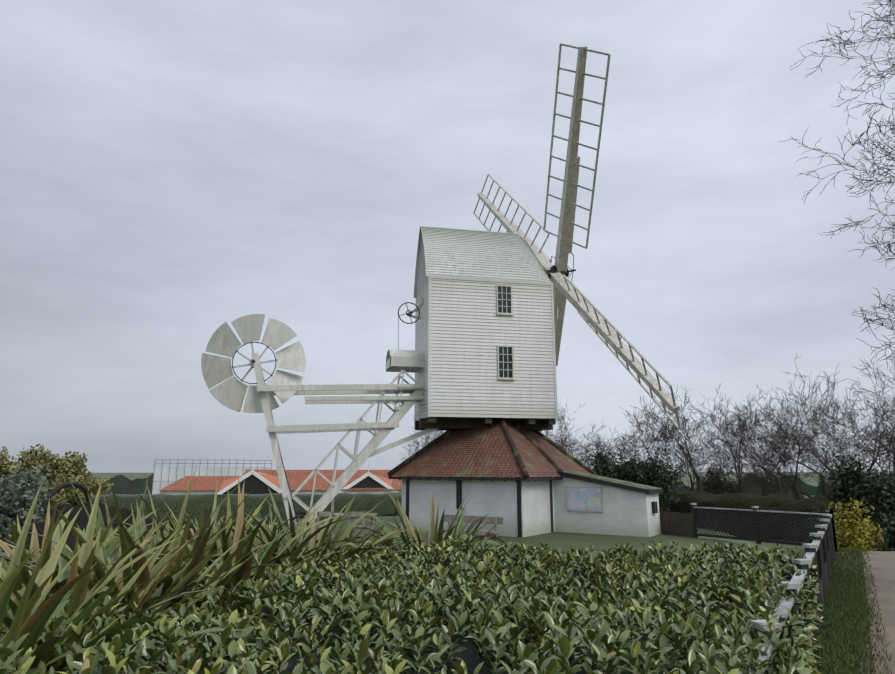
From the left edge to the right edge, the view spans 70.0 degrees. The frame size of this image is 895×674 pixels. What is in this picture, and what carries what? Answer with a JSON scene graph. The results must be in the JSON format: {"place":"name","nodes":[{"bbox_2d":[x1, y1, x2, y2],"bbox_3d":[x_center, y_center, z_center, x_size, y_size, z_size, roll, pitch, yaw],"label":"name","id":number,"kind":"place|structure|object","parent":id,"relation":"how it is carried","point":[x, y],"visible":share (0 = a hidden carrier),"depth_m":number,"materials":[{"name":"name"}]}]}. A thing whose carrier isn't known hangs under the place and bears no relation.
{"place":"outdoors","nodes":[
{"label":"outdoors","id":0,"kind":"place"},
{"bbox_2d":[0,0,894,472],"label":"sky","id":1,"kind":"structure","parent":0,"point":[172,172],"materials":[{"name":"grey"}]},
{"bbox_2d":[401,476,554,536],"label":"roundhouse walls","id":2,"kind":"structure","parent":0,"point":[495,498],"depth_m":21.15,"materials":[{"name":"white paint"}]},
{"bbox_2d":[389,476,561,537],"bbox_3d":[1.746,5.980,23.456,5.565,1.973,5.565,16,-20,-54],"label":"timber framing","id":3,"kind":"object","parent":2,"relation":"attached to","point":[518,480],"depth_m":21.46,"materials":[{"name":"black wood"}]},
{"bbox_2d":[392,419,590,476],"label":"roundhouse roof","id":4,"kind":"structure","parent":2,"relation":"on","point":[483,451],"depth_m":22.22,"materials":[{"name":"red tile"}]},
{"bbox_2d":[413,226,557,422],"bbox_3d":[1.325,-0.545,24.721,4.900,7.565,3.070,2,-12,-11],"label":"mill buck","id":5,"kind":"object","parent":4,"relation":"on","point":[463,330],"visible":0.94,"depth_m":23.20,"materials":[{"name":"white wood"}]},
{"bbox_2d":[201,297,439,529],"bbox_3d":[-4.463,2.661,22.830,8.425,8.631,1.500,2,-12,-11],"label":"fantail assembly","id":6,"kind":"object","parent":5,"relation":"attached to","point":[282,386],"visible":0.98,"depth_m":22.60,"materials":[{"name":"white wood"}]},
{"bbox_2d":[232,302,419,524],"bbox_3d":[-4.337,2.657,22.858,6.650,8.247,2.000,2,-12,-11],"label":"mill ironwork","id":7,"kind":"object","parent":6,"relation":"attached to","point":[304,513],"visible":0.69,"depth_m":22.73,"materials":[{"name":"black metal"}]},
{"bbox_2d":[414,417,555,431],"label":"beams","id":8,"kind":"structure","parent":5,"relation":"attached to","point":[447,423],"depth_m":23.03,"materials":[{"name":"black wood"}]},
{"bbox_2d":[496,285,514,379],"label":"window frames","id":9,"kind":"structure","parent":5,"relation":"attached to","point":[507,346],"depth_m":23.08,"materials":[{"name":"wood"}]},
{"bbox_2d":[498,286,511,377],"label":"window panes","id":10,"kind":"structure","parent":9,"relation":"in","point":[508,373],"depth_m":23.10,"materials":[{"name":"glass"}]},
{"bbox_2d":[473,44,679,436],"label":"windmill sails","id":11,"kind":"object","parent":5,"relation":"attached to","point":[562,293],"visible":0.73,"depth_m":23.29},
{"bbox_2d":[545,253,575,280],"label":"sail hub fittings","id":12,"kind":"object","parent":11,"relation":"attached to","point":[553,268],"visible":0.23,"depth_m":25.58,"materials":[{"name":"black metal"}]},
{"bbox_2d":[474,43,680,434],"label":"mill sail bars","id":13,"kind":"object","parent":11,"relation":"attached to","point":[593,148],"visible":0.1,"depth_m":23.01,"materials":[{"name":"white wood"}]},
{"bbox_2d":[387,419,596,478],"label":"roof ridge strips","id":14,"kind":"object","parent":4,"relation":"on","point":[518,458],"visible":0.38,"depth_m":23.05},
{"bbox_2d":[87,472,894,673],"bbox_3d":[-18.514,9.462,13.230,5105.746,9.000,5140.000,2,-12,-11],"label":"ground","id":15,"kind":"structure","parent":0,"point":[564,541],"depth_m":19.37,"materials":[{"name":"green plant"}]},
{"bbox_2d":[0,444,113,507],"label":"bush","id":16,"kind":"object","parent":15,"relation":"on","point":[66,469],"depth_m":50.81,"materials":[{"name":"green plant"}]},
{"bbox_2d":[3,502,394,564],"bbox_3d":[-6.818,6.745,21.825,1.828,2.852,20.080,-4,-12,20],"label":"woven fence","id":17,"kind":"object","parent":15,"relation":"on","point":[81,520],"visible":0.1,"depth_m":15.12,"materials":[{"name":"brown wicker"}]},
{"bbox_2d":[152,467,270,493],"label":"scaffold sheeting","id":18,"kind":"object","parent":15,"relation":"on","point":[209,471],"visible":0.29,"depth_m":68.03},
{"bbox_2d":[152,459,271,490],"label":"scaffold poles","id":19,"kind":"object","parent":15,"relation":"on","point":[207,463],"visible":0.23,"depth_m":68.31,"materials":[{"name":"silver metal"}]},
{"bbox_2d":[41,482,397,515],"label":"arch","id":20,"kind":"structure","parent":15,"relation":"on","point":[82,487],"depth_m":14.72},
{"bbox_2d":[91,492,401,529],"bbox_3d":[-10.687,10.516,36.121,18.048,3.305,1.714,2,-12,-9],"label":"hedge","id":21,"kind":"object","parent":15,"relation":"on","point":[370,501],"visible":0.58,"depth_m":35.52,"materials":[{"name":"green plant"}]},
{"bbox_2d":[0,467,527,673],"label":"spiky-leaved plants","id":22,"kind":"object","parent":15,"relation":"on","point":[177,565],"visible":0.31,"depth_m":5.57,"materials":[{"name":"green plant"}]},
{"bbox_2d":[159,490,401,494],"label":"building walls","id":23,"kind":"structure","parent":15,"relation":"on","point":[175,492],"depth_m":46.10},
{"bbox_2d":[160,470,401,489],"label":"building roof","id":24,"kind":"structure","parent":23,"relation":"on","point":[296,478],"depth_m":47.08,"materials":[{"name":"tile"}]},
{"bbox_2d":[223,474,385,493],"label":"black gables","id":25,"kind":"object","parent":23,"relation":"attached to","point":[254,484],"visible":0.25,"depth_m":45.22,"materials":[{"name":"black paint"}]},
{"bbox_2d":[219,472,392,490],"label":"gable roof slopes","id":26,"kind":"structure","parent":23,"relation":"on","point":[274,480],"depth_m":46.24,"materials":[{"name":"tile"}]},
{"bbox_2d":[217,463,281,493],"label":"gable bargeboard","id":27,"kind":"object","parent":26,"relation":"attached to","point":[258,476],"visible":0.79,"depth_m":45.14,"materials":[{"name":"white wood"}]},
{"bbox_2d":[339,464,397,492],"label":"gable bargeboard","id":28,"kind":"object","parent":26,"relation":"attached to","point":[372,476],"visible":0.83,"depth_m":46.71,"materials":[{"name":"white wood"}]},
{"bbox_2d":[331,498,333,511],"bbox_3d":[-4.112,6.225,22.833,0.100,1.300,0.100,2,-12,-11],"label":"post","id":29,"kind":"object","parent":15,"relation":"on","point":[332,505],"visible":0.29,"depth_m":22.82,"materials":[{"name":"grey wood"}]},
{"bbox_2d":[316,511,377,542],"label":"picnic table chairs","id":30,"kind":"object","parent":15,"relation":"on","point":[325,515],"visible":0.48,"depth_m":18.55,"materials":[{"name":"grey wood"}]},
{"bbox_2d":[0,533,823,673],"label":"laurel hedge","id":31,"kind":"object","parent":15,"relation":"on","point":[535,611],"depth_m":4.40,"materials":[{"name":"green plant"}]},
{"bbox_2d":[5,473,875,500],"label":"distant treeline","id":32,"kind":"object","parent":15,"relation":"on","point":[122,483],"visible":0.08,"depth_m":214.94,"materials":[{"name":"green plant"}]},
{"bbox_2d":[0,447,894,560],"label":"evergreen trees","id":33,"kind":"object","parent":15,"relation":"on","point":[872,503],"depth_m":29.30,"materials":[{"name":"green plant"}]},
{"bbox_2d":[438,515,502,538],"bbox_3d":[0.627,6.130,20.212,2.300,0.880,0.580,-8,-14,34],"label":"bench","id":34,"kind":"object","parent":15,"relation":"on","point":[450,518],"visible":0.5,"depth_m":20.20,"materials":[{"name":"grey wood"}]},
{"bbox_2d":[554,477,660,536],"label":"lean to walls","id":35,"kind":"structure","parent":15,"relation":"on","point":[625,512],"depth_m":20.86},
{"bbox_2d":[565,486,602,511],"bbox_3d":[4.567,5.426,21.394,0.050,0.820,1.300,16,-20,-54],"label":"sign frame","id":36,"kind":"object","parent":35,"relation":"attached to","point":[601,497],"visible":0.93,"depth_m":21.30,"materials":[{"name":"white wood"}]},
{"bbox_2d":[567,488,600,510],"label":"notice board posters","id":37,"kind":"object","parent":36,"relation":"in","point":[583,498],"visible":1,"depth_m":21.37},
{"bbox_2d":[556,471,662,512],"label":"roof edge trim","id":38,"kind":"structure","parent":35,"relation":"attached to","point":[641,490],"depth_m":20.77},
{"bbox_2d":[560,470,660,489],"bbox_3d":[4.866,4.811,22.123,1.490,0.900,4.620,16,-20,-54],"label":"lean to roof","id":39,"kind":"object","parent":35,"relation":"on","point":[582,474],"visible":0.5,"depth_m":21.65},
{"bbox_2d":[394,350,894,499],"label":"bare trees","id":40,"kind":"object","parent":15,"relation":"on","point":[741,424],"visible":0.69,"depth_m":48.60,"materials":[{"name":"brown plant"}]},
{"bbox_2d":[691,505,836,673],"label":"trellis fence","id":41,"kind":"object","parent":15,"relation":"on","point":[826,551],"visible":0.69,"depth_m":17.46,"materials":[{"name":"black wood"}]},
{"bbox_2d":[660,511,692,536],"bbox_3d":[7.387,6.016,20.548,0.031,0.720,1.408,6,-13,-28],"label":"close board fence","id":42,"kind":"object","parent":41,"relation":"attached to","point":[676,523],"visible":0.83,"depth_m":20.56,"materials":[{"name":"brown wood"}]},
{"bbox_2d":[690,503,833,673],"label":"trellis fence caps","id":43,"kind":"object","parent":41,"relation":"on","point":[793,583],"visible":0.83,"depth_m":6.64,"materials":[{"name":"grey wood"}]},
{"bbox_2d":[659,491,892,543],"bbox_3d":[20.370,11.752,37.245,18.862,5.272,3.769,-8,-14,34],"label":"scrub hedge","id":44,"kind":"object","parent":15,"relation":"on","point":[781,502],"visible":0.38,"depth_m":37.86,"materials":[{"name":"brown plant"}]},
{"bbox_2d":[778,0,894,372],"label":"bare tree","id":45,"kind":"object","parent":15,"relation":"on","point":[882,148],"visible":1,"depth_m":12.19,"materials":[{"name":"brown plant"}]},
{"bbox_2d":[816,547,892,673],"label":"verge grass blades","id":46,"kind":"object","parent":15,"relation":"on","point":[851,594],"depth_m":8.80,"materials":[{"name":"green plant"}]},
{"bbox_2d":[857,551,894,673],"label":"gravel path","id":47,"kind":"structure","parent":0,"point":[882,568],"depth_m":10.24,"materials":[{"name":"beige gravel"}]}
]}

